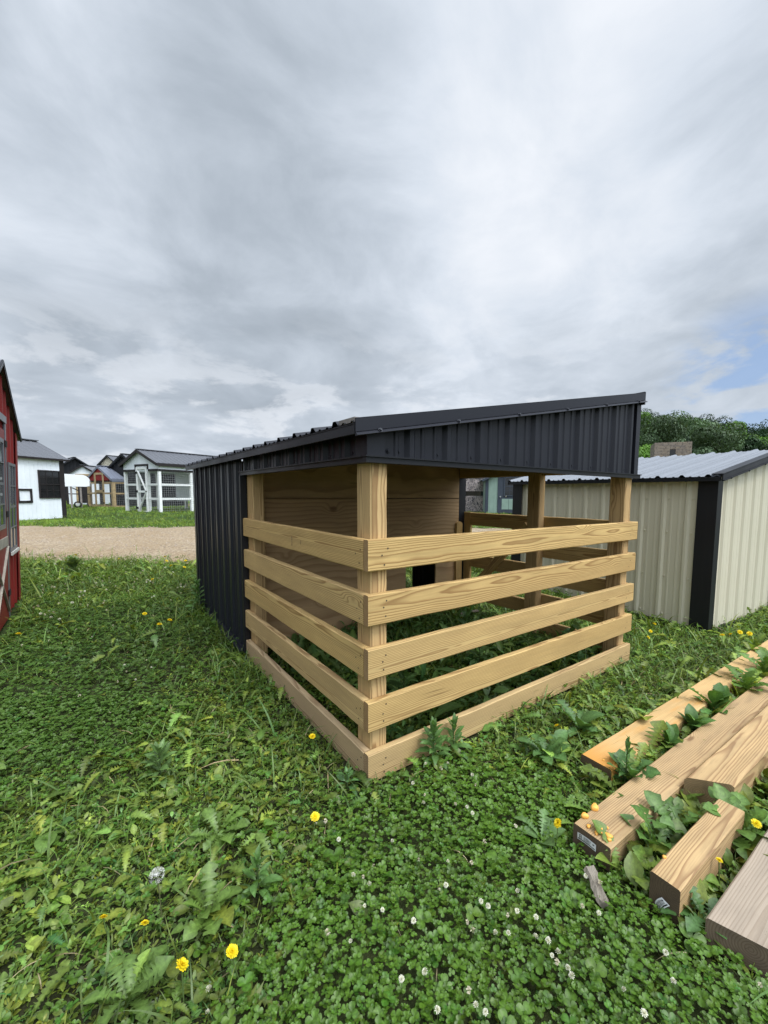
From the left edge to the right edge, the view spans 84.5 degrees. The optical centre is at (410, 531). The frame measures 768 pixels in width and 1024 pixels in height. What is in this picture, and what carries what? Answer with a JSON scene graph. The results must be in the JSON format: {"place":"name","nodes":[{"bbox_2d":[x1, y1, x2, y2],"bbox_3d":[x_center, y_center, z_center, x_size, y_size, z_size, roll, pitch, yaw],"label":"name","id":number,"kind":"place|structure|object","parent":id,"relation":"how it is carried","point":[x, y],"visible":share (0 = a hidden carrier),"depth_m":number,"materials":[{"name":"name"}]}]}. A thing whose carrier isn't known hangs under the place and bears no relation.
{"place":"outdoors","nodes":[
{"label":"outdoors","id":0,"kind":"place"},
{"bbox_2d":[19,523,511,573],"bbox_3d":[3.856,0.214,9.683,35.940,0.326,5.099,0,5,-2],"label":"gravel road","id":1,"kind":"structure","parent":0,"point":[72,541],"depth_m":8.65,"materials":[{"name":"beige gravel"}]},
{"bbox_2d":[0,501,767,1023],"bbox_3d":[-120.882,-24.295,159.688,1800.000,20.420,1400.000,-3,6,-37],"label":"ground","id":2,"kind":"structure","parent":0,"point":[404,970],"depth_m":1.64,"materials":[{"name":"green plant"}]},
{"bbox_2d":[0,359,21,629],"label":"red shed","id":3,"kind":"structure","parent":2,"relation":"on","point":[10,574],"depth_m":4.39,"materials":[{"name":"red painted wood siding"},{"name":"charcoal steel"},{"name":"glass"}]},
{"bbox_2d":[0,428,10,629],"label":"door","id":4,"kind":"structure","parent":3,"relation":"in","point":[5,608],"depth_m":4.05,"materials":[{"name":"red wood"}]},
{"bbox_2d":[7,462,17,551],"bbox_3d":[-4.351,-0.273,4.606,0.012,0.940,0.500,-1,5,-37],"label":"window","id":5,"kind":"structure","parent":3,"relation":"in","point":[11,468],"depth_m":4.58,"materials":[{"name":"grey glass"}]},
{"bbox_2d":[17,438,69,519],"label":"white shed","id":6,"kind":"structure","parent":2,"relation":"on","point":[41,485],"depth_m":13.54,"materials":[{"name":"paint"}]},
{"bbox_2d":[37,470,61,497],"bbox_3d":[-11.759,-1.545,13.733,0.029,0.900,0.710,1,5,10],"label":"window","id":7,"kind":"structure","parent":6,"relation":"in","point":[49,482],"depth_m":13.72,"materials":[{"name":"black glass"}]},
{"bbox_2d":[61,555,83,568],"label":"leafy weed","id":8,"kind":"object","parent":2,"relation":"on","point":[73,561],"visible":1,"depth_m":6.35,"materials":[{"name":"green plant"}]},
{"bbox_2d":[63,457,87,500],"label":"black shed","id":9,"kind":"structure","parent":2,"relation":"on","point":[74,463],"depth_m":34.56,"materials":[{"name":"grey metal"}]},
{"bbox_2d":[64,474,90,507],"bbox_3d":[-18.462,-2.207,22.503,2.140,1.820,1.370,-3,6,-35],"label":"livestock cart","id":10,"kind":"object","parent":2,"relation":"on","point":[74,480],"visible":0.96,"depth_m":22.31,"materials":[{"name":"white metal"}]},
{"bbox_2d":[66,465,109,504],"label":"white coop","id":11,"kind":"structure","parent":2,"relation":"on","point":[85,470],"depth_m":27.97,"materials":[{"name":"paint"}]},
{"bbox_2d":[99,914,112,950],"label":"dandelion","id":12,"kind":"object","parent":2,"relation":"on","point":[103,916],"visible":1,"depth_m":1.20,"materials":[{"name":"yellow plant"}]},
{"bbox_2d":[97,455,117,465],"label":"tan shed","id":13,"kind":"structure","parent":2,"relation":"on","point":[107,460],"depth_m":40.37,"materials":[{"name":"paint"}]},
{"bbox_2d":[80,944,172,1023],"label":"dandelion plant","id":14,"kind":"object","parent":2,"relation":"on","point":[158,964],"visible":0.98,"depth_m":1.09,"materials":[{"name":"green plant"}]},
{"bbox_2d":[87,465,189,506],"bbox_3d":[-16.730,-2.788,27.093,2.729,2.568,6.080,3,6,27],"label":"red run","id":15,"kind":"object","parent":2,"relation":"on","point":[103,475],"visible":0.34,"depth_m":24.33,"materials":[{"name":"blue-grey wood"},{"name":"red painted wood siding"},{"name":"tan wood"}]},
{"bbox_2d":[94,472,104,506],"bbox_3d":[-18.066,-2.424,24.443,0.960,2.000,0.045,3,6,27],"label":"door","id":16,"kind":"structure","parent":15,"relation":"in","point":[96,491],"depth_m":24.40,"materials":[{"name":"brown wood"}]},
{"bbox_2d":[139,920,148,954],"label":"dandelion","id":17,"kind":"object","parent":2,"relation":"on","point":[144,922],"visible":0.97,"depth_m":1.18,"materials":[{"name":"yellow plant"}]},
{"bbox_2d":[107,453,184,506],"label":"dark coop","id":18,"kind":"structure","parent":2,"relation":"on","point":[120,498],"depth_m":24.75,"materials":[{"name":"wood"}]},
{"bbox_2d":[149,866,163,917],"bbox_3d":[-0.762,1.117,1.272,0.044,0.217,0.044,-3,6,-37],"label":"dandelion clock","id":19,"kind":"object","parent":2,"relation":"on","point":[155,874],"visible":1,"depth_m":1.27,"materials":[{"name":"white plant"}]},
{"bbox_2d":[139,738,178,787],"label":"leafy weed","id":20,"kind":"object","parent":2,"relation":"on","point":[161,749],"visible":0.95,"depth_m":1.96,"materials":[{"name":"green plant"}]},
{"bbox_2d":[118,448,211,511],"bbox_3d":[-11.236,-2.399,21.230,3.008,3.068,4.890,3,6,28],"label":"poultry run","id":21,"kind":"object","parent":2,"relation":"on","point":[147,462],"visible":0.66,"depth_m":19.39,"materials":[{"name":"white paint"}]},
{"bbox_2d":[134,467,148,511],"bbox_3d":[-12.277,-1.899,19.201,0.900,2.060,0.075,3,6,28],"label":"door","id":22,"kind":"structure","parent":21,"relation":"in","point":[137,473],"depth_m":19.15,"materials":[{"name":"white paint"}]},
{"bbox_2d":[176,957,188,1012],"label":"dandelion","id":23,"kind":"object","parent":2,"relation":"on","point":[182,963],"visible":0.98,"depth_m":1.07,"materials":[{"name":"yellow plant"}]},
{"bbox_2d":[185,579,204,610],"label":"leafy weed","id":24,"kind":"object","parent":2,"relation":"on","point":[197,596],"visible":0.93,"depth_m":4.57,"materials":[{"name":"green plant"}]},
{"bbox_2d":[171,861,242,941],"bbox_3d":[-0.611,1.133,1.275,0.188,0.137,0.202,1,5,3],"label":"dandelion plant","id":25,"kind":"object","parent":2,"relation":"on","point":[219,896],"visible":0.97,"depth_m":1.29,"materials":[{"name":"green plant"}]},
{"bbox_2d":[205,985,210,1003],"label":"clover flower","id":26,"kind":"object","parent":2,"relation":"on","point":[208,986],"visible":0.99,"depth_m":1.07,"materials":[{"name":"white plant"}]},
{"bbox_2d":[185,804,250,850],"bbox_3d":[-0.723,1.131,1.603,0.222,0.086,0.180,2,5,17],"label":"dandelion plant","id":27,"kind":"object","parent":2,"relation":"on","point":[211,816],"visible":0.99,"depth_m":1.60,"materials":[{"name":"green plant"}]},
{"bbox_2d":[226,943,240,988],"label":"dandelion","id":28,"kind":"object","parent":2,"relation":"on","point":[231,950],"visible":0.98,"depth_m":1.11,"materials":[{"name":"yellow plant"}]},
{"bbox_2d":[241,844,283,902],"bbox_3d":[-0.493,1.125,1.381,0.164,0.180,0.136,-3,6,-37],"label":"leafy weed","id":29,"kind":"object","parent":2,"relation":"on","point":[256,861],"visible":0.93,"depth_m":1.38,"materials":[{"name":"green plant"}]},
{"bbox_2d":[309,733,315,761],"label":"dandelion","id":30,"kind":"object","parent":2,"relation":"on","point":[312,736],"visible":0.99,"depth_m":2.08,"materials":[{"name":"yellow plant"}]},
{"bbox_2d":[310,811,319,850],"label":"dandelion","id":31,"kind":"object","parent":2,"relation":"on","point":[314,816],"visible":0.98,"depth_m":1.58,"materials":[{"name":"yellow plant"}]},
{"bbox_2d":[334,766,360,796],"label":"leafy weed","id":32,"kind":"object","parent":2,"relation":"on","point":[340,776],"visible":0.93,"depth_m":1.90,"materials":[{"name":"green plant"}]},
{"bbox_2d":[0,569,767,1023],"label":"clover","id":33,"kind":"object","parent":2,"relation":"on","point":[454,1011],"visible":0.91,"depth_m":1.36,"materials":[{"name":"green plant"}]},
{"bbox_2d":[0,553,767,1023],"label":"weeds","id":34,"kind":"object","parent":2,"relation":"on","point":[390,729],"visible":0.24,"depth_m":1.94,"materials":[{"name":"green plant"}]},
{"bbox_2d":[386,619,408,635],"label":"leafy weed","id":35,"kind":"object","parent":2,"relation":"on","point":[396,623],"visible":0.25,"depth_m":3.83,"materials":[{"name":"green plant"}]},
{"bbox_2d":[386,669,417,693],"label":"leafy weed","id":36,"kind":"object","parent":2,"relation":"on","point":[394,681],"visible":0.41,"depth_m":2.71,"materials":[{"name":"green plant"}]},
{"bbox_2d":[399,975,404,1002],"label":"clover flower","id":37,"kind":"object","parent":2,"relation":"on","point":[402,979],"visible":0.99,"depth_m":1.09,"materials":[{"name":"white plant"}]},
{"bbox_2d":[401,628,420,671],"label":"leafy weed","id":38,"kind":"object","parent":2,"relation":"on","point":[406,634],"visible":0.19,"depth_m":3.15,"materials":[{"name":"green plant"}]},
{"bbox_2d":[411,917,415,944],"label":"clover flower","id":39,"kind":"object","parent":2,"relation":"on","point":[412,919],"visible":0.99,"depth_m":1.24,"materials":[{"name":"white plant"}]},
{"bbox_2d":[185,392,647,779],"bbox_3d":[-0.369,-0.089,4.026,2.555,2.101,3.848,-3,6,-37],"label":"animal shelter","id":40,"kind":"object","parent":2,"relation":"on","point":[313,535],"visible":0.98,"depth_m":2.62,"materials":[{"name":"brown wood"}]},
{"bbox_2d":[422,968,427,987],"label":"clover flower","id":41,"kind":"object","parent":2,"relation":"on","point":[424,970],"visible":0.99,"depth_m":1.11,"materials":[{"name":"white plant"}]},
{"bbox_2d":[414,716,451,770],"bbox_3d":[0.113,1.033,2.060,0.195,0.262,0.200,-3,6,-37],"label":"leafy weed","id":42,"kind":"object","parent":2,"relation":"on","point":[433,732],"visible":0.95,"depth_m":2.06,"materials":[{"name":"green plant"}]},
{"bbox_2d":[434,1005,440,1023],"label":"clover flower","id":43,"kind":"object","parent":2,"relation":"on","point":[437,1007],"visible":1,"depth_m":1.03,"materials":[{"name":"white plant"}]},
{"bbox_2d":[437,712,471,760],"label":"leafy weed","id":44,"kind":"object","parent":2,"relation":"on","point":[457,736],"visible":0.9,"depth_m":2.15,"materials":[{"name":"green plant"}]},
{"bbox_2d":[452,607,477,626],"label":"leafy weed","id":45,"kind":"object","parent":2,"relation":"on","point":[465,613],"visible":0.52,"depth_m":3.80,"materials":[{"name":"green plant"}]},
{"bbox_2d":[466,986,471,1017],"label":"clover flower","id":46,"kind":"object","parent":2,"relation":"on","point":[469,989],"visible":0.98,"depth_m":1.08,"materials":[{"name":"white plant"}]},
{"bbox_2d":[465,478,482,511],"bbox_3d":[3.454,-2.003,22.594,1.580,1.790,1.600,1,5,6],"label":"hunting blind","id":47,"kind":"object","parent":2,"relation":"on","point":[474,494],"visible":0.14,"depth_m":21.86,"materials":[{"name":"grey fabric"}]},
{"bbox_2d":[466,491,482,495],"bbox_3d":[3.380,-1.983,21.871,1.300,0.280,0.006,1,5,6],"label":"window","id":48,"kind":"structure","parent":47,"relation":"in","point":[468,493],"depth_m":21.88,"materials":[{"name":"black glass"}]},
{"bbox_2d":[467,646,496,665],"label":"leafy weed","id":49,"kind":"object","parent":2,"relation":"on","point":[473,661],"visible":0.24,"depth_m":3.20,"materials":[{"name":"green plant"}]},
{"bbox_2d":[483,1008,487,1021],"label":"clover flower","id":50,"kind":"object","parent":2,"relation":"on","point":[485,1010],"visible":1,"depth_m":1.03,"materials":[{"name":"white plant"}]},
{"bbox_2d":[481,477,517,512],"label":"sage shed","id":51,"kind":"structure","parent":2,"relation":"on","point":[496,490],"depth_m":19.95,"materials":[{"name":"green metal"}]},
{"bbox_2d":[497,477,517,512],"bbox_3d":[4.622,-1.827,19.860,1.060,1.910,0.083,1,5,6],"label":"door","id":52,"kind":"structure","parent":51,"relation":"in","point":[504,504],"depth_m":19.90,"materials":[{"name":"blue wood"}]},
{"bbox_2d":[513,808,565,852],"bbox_3d":[0.509,1.161,1.618,0.184,0.077,0.173,0,5,-5],"label":"dandelion plant","id":53,"kind":"object","parent":2,"relation":"on","point":[544,825],"visible":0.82,"depth_m":1.64,"materials":[{"name":"green plant"}]},
{"bbox_2d":[516,729,568,764],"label":"dandelion plant","id":54,"kind":"object","parent":2,"relation":"on","point":[556,744],"visible":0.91,"depth_m":2.10,"materials":[{"name":"green plant"}]},
{"bbox_2d":[554,958,559,983],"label":"clover flower","id":55,"kind":"object","parent":2,"relation":"on","point":[557,962],"visible":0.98,"depth_m":1.14,"materials":[{"name":"white plant"}]},
{"bbox_2d":[554,818,560,856],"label":"dandelion","id":56,"kind":"object","parent":2,"relation":"on","point":[557,823],"visible":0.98,"depth_m":1.57,"materials":[{"name":"yellow plant"}]},
{"bbox_2d":[568,971,574,982],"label":"clover flower","id":57,"kind":"object","parent":2,"relation":"on","point":[570,973],"visible":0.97,"depth_m":1.11,"materials":[{"name":"white plant"}]},
{"bbox_2d":[553,699,604,736],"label":"dandelion plant","id":58,"kind":"object","parent":2,"relation":"on","point":[587,716],"visible":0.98,"depth_m":2.36,"materials":[{"name":"green plant"}]},
{"bbox_2d":[583,865,608,908],"bbox_3d":[0.609,1.162,1.381,0.048,0.069,0.086,0,5,-9],"label":"wood stake","id":59,"kind":"object","parent":2,"relation":"on","point":[591,872],"visible":1,"depth_m":1.38,"materials":[{"name":"grey wood"}]},
{"bbox_2d":[613,736,634,781],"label":"leafy weed","id":60,"kind":"object","parent":2,"relation":"on","point":[628,750],"visible":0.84,"depth_m":1.89,"materials":[{"name":"green plant"}]},
{"bbox_2d":[607,749,660,781],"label":"dandelion plant","id":61,"kind":"object","parent":2,"relation":"on","point":[651,772],"visible":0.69,"depth_m":1.91,"materials":[{"name":"green plant"}]},
{"bbox_2d":[505,449,767,634],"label":"garden shed","id":62,"kind":"structure","parent":2,"relation":"on","point":[698,546],"depth_m":4.41,"materials":[{"name":"beige paint"}]},
{"bbox_2d":[640,1008,648,1023],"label":"clover flower","id":63,"kind":"object","parent":2,"relation":"on","point":[645,1014],"visible":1,"depth_m":1.02,"materials":[{"name":"white plant"}]},
{"bbox_2d":[639,444,650,457],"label":"tree","id":64,"kind":"object","parent":2,"relation":"on","point":[645,448],"visible":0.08,"depth_m":55.48,"materials":[{"name":"green plant"}]},
{"bbox_2d":[640,411,650,429],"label":"tree","id":65,"kind":"object","parent":2,"relation":"on","point":[644,414],"visible":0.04,"depth_m":126.13,"materials":[{"name":"green plant"}]},
{"bbox_2d":[619,804,674,854],"bbox_3d":[0.907,1.117,1.569,0.233,0.173,0.249,2,5,20],"label":"dandelion plant","id":66,"kind":"object","parent":2,"relation":"on","point":[640,809],"visible":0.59,"depth_m":1.59,"materials":[{"name":"green plant"}]},
{"bbox_2d":[640,418,659,437],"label":"tree","id":67,"kind":"object","parent":2,"relation":"on","point":[646,421],"visible":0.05,"depth_m":105.14,"materials":[{"name":"green plant"}]},
{"bbox_2d":[641,408,661,418],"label":"tree","id":68,"kind":"object","parent":2,"relation":"on","point":[654,414],"visible":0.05,"depth_m":146.40,"materials":[{"name":"green plant"}]},
{"bbox_2d":[639,410,691,446],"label":"tree","id":69,"kind":"object","parent":2,"relation":"on","point":[662,430],"visible":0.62,"depth_m":77.95,"materials":[{"name":"green plant"}]},
{"bbox_2d":[662,948,668,969],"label":"clover flower","id":70,"kind":"object","parent":2,"relation":"on","point":[664,950],"visible":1,"depth_m":1.16,"materials":[{"name":"white plant"}]},
{"bbox_2d":[573,676,767,871],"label":"timber","id":71,"kind":"object","parent":2,"relation":"on","point":[691,753],"visible":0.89,"depth_m":1.83,"materials":[{"name":"wood"}]},
{"bbox_2d":[581,812,588,818],"bbox_3d":[0.668,1.092,1.624,0.029,0.019,0.026,0,5,-4],"label":"orange fungus","id":72,"kind":"object","parent":71,"relation":"on","point":[584,815],"visible":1,"depth_m":1.61},
{"bbox_2d":[591,803,598,810],"bbox_3d":[0.728,1.088,1.668,0.029,0.020,0.040,3,6,30],"label":"orange fungus","id":73,"kind":"object","parent":71,"relation":"on","point":[594,807],"visible":1,"depth_m":1.66},
{"bbox_2d":[605,832,612,838],"bbox_3d":[0.715,1.103,1.527,0.030,0.015,0.021,5,7,39],"label":"orange fungus","id":74,"kind":"object","parent":71,"relation":"on","point":[609,835],"visible":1,"depth_m":1.52},
{"bbox_2d":[683,705,767,803],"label":"timber","id":75,"kind":"object","parent":71,"relation":"on","point":[735,762],"visible":0.81,"depth_m":1.89,"materials":[{"name":"brown wood"}]},
{"bbox_2d":[644,790,697,837],"bbox_3d":[1.042,1.123,1.632,0.260,0.145,0.240,4,6,35],"label":"dandelion plant","id":76,"kind":"object","parent":2,"relation":"on","point":[656,802],"visible":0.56,"depth_m":1.66,"materials":[{"name":"green plant"}]},
{"bbox_2d":[650,441,691,457],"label":"building","id":77,"kind":"structure","parent":2,"relation":"on","point":[663,449],"depth_m":24.05,"materials":[{"name":"brown stone"}]},
{"bbox_2d":[669,450,675,455],"bbox_3d":[14.924,-4.362,24.067,0.340,0.650,0.010,3,6,23],"label":"window","id":78,"kind":"structure","parent":77,"relation":"in","point":[672,452],"depth_m":24.04,"materials":[{"name":"grey glass"}]},
{"bbox_2d":[662,721,683,749],"bbox_3d":[1.325,1.050,2.136,0.114,0.148,0.142,1,5,1],"label":"plantain","id":79,"kind":"object","parent":2,"relation":"on","point":[671,734],"visible":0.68,"depth_m":2.15,"materials":[{"name":"green plant"}]},
{"bbox_2d":[580,640,767,788],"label":"timber","id":80,"kind":"object","parent":2,"relation":"on","point":[668,711],"visible":0.56,"depth_m":2.34,"materials":[{"name":"brown wood"}]},
{"bbox_2d":[666,424,696,446],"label":"tree","id":81,"kind":"object","parent":2,"relation":"on","point":[688,438],"visible":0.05,"depth_m":87.69,"materials":[{"name":"green plant"}]},
{"bbox_2d":[660,886,726,939],"bbox_3d":[0.895,1.175,1.285,0.189,0.102,0.187,-3,6,-37],"label":"dandelion plant","id":82,"kind":"object","parent":2,"relation":"on","point":[694,921],"visible":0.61,"depth_m":1.30,"materials":[{"name":"green plant"}]},
{"bbox_2d":[649,799,744,928],"bbox_3d":[1.018,1.143,1.485,0.569,0.130,0.090,-3,6,-36],"label":"timber","id":83,"kind":"object","parent":2,"relation":"on","point":[694,852],"visible":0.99,"depth_m":1.42,"materials":[{"name":"wood"}]},
{"bbox_2d":[678,704,715,731],"bbox_3d":[1.548,1.040,2.308,0.151,0.151,0.146,-2,6,-25],"label":"plantain","id":84,"kind":"object","parent":2,"relation":"on","point":[695,724],"visible":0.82,"depth_m":2.31,"materials":[{"name":"green plant"}]},
{"bbox_2d":[686,419,709,426],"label":"tree","id":85,"kind":"object","parent":2,"relation":"on","point":[698,424],"visible":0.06,"depth_m":114.61,"materials":[{"name":"green plant"}]},
{"bbox_2d":[689,682,732,713],"bbox_3d":[1.791,1.013,2.497,0.235,0.189,0.236,1,5,2],"label":"plantain","id":86,"kind":"object","parent":2,"relation":"on","point":[719,694],"visible":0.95,"depth_m":2.50,"materials":[{"name":"green plant"}]},
{"bbox_2d":[698,414,732,429],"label":"tree","id":87,"kind":"object","parent":2,"relation":"on","point":[713,417],"visible":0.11,"depth_m":123.49,"materials":[{"name":"green plant"}]},
{"bbox_2d":[687,418,746,454],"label":"tree","id":88,"kind":"object","parent":2,"relation":"on","point":[710,433],"visible":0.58,"depth_m":61.79,"materials":[{"name":"green plant"}]},
{"bbox_2d":[716,857,722,891],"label":"dandelion","id":89,"kind":"object","parent":2,"relation":"on","point":[719,860],"visible":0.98,"depth_m":1.41,"materials":[{"name":"yellow plant"}]},
{"bbox_2d":[702,783,767,858],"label":"dandelion plant","id":90,"kind":"object","parent":2,"relation":"on","point":[716,791],"visible":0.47,"depth_m":1.61,"materials":[{"name":"green plant"}]},
{"bbox_2d":[704,830,767,977],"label":"timber","id":91,"kind":"object","parent":2,"relation":"on","point":[737,916],"visible":0.9,"depth_m":1.25,"materials":[{"name":"grey wood"}]},
{"bbox_2d":[721,421,761,438],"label":"tree","id":92,"kind":"object","parent":2,"relation":"on","point":[745,425],"visible":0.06,"depth_m":95.31,"materials":[{"name":"green plant"}]},
{"bbox_2d":[722,664,767,690],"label":"dandelion plant","id":93,"kind":"object","parent":2,"relation":"on","point":[747,677],"visible":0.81,"depth_m":2.78,"materials":[{"name":"green plant"}]},
{"bbox_2d":[729,433,760,451],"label":"tree","id":94,"kind":"object","parent":2,"relation":"on","point":[749,443],"visible":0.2,"depth_m":68.98,"materials":[{"name":"green plant"}]},
{"bbox_2d":[735,434,767,448],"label":"tree","id":95,"kind":"object","parent":2,"relation":"on","point":[759,438],"visible":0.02,"depth_m":81.48,"materials":[{"name":"green plant"}]},
{"bbox_2d":[738,648,767,672],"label":"dandelion plant","id":96,"kind":"object","parent":2,"relation":"on","point":[763,658],"visible":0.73,"depth_m":3.06,"materials":[{"name":"green plant"}]},
{"bbox_2d":[751,818,761,835],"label":"dandelion","id":97,"kind":"object","parent":2,"relation":"on","point":[756,823],"visible":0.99,"depth_m":1.55,"materials":[{"name":"yellow plant"}]},
{"bbox_2d":[747,422,767,440],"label":"tree","id":98,"kind":"object","parent":2,"relation":"on","point":[762,433],"visible":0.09,"depth_m":100.80,"materials":[{"name":"green plant"}]},
{"bbox_2d":[750,440,767,450],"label":"tree","id":99,"kind":"object","parent":2,"relation":"on","point":[760,446],"visible":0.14,"depth_m":63.51,"materials":[{"name":"green plant"}]},
{"bbox_2d":[755,419,767,440],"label":"tree","id":100,"kind":"object","parent":2,"relation":"on","point":[763,426],"visible":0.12,"depth_m":120.04,"materials":[{"name":"green plant"}]},
{"bbox_2d":[0,0,767,465],"label":"sky","id":101,"kind":"structure","parent":0,"point":[226,225],"materials":[{"name":"grey"}]}
]}

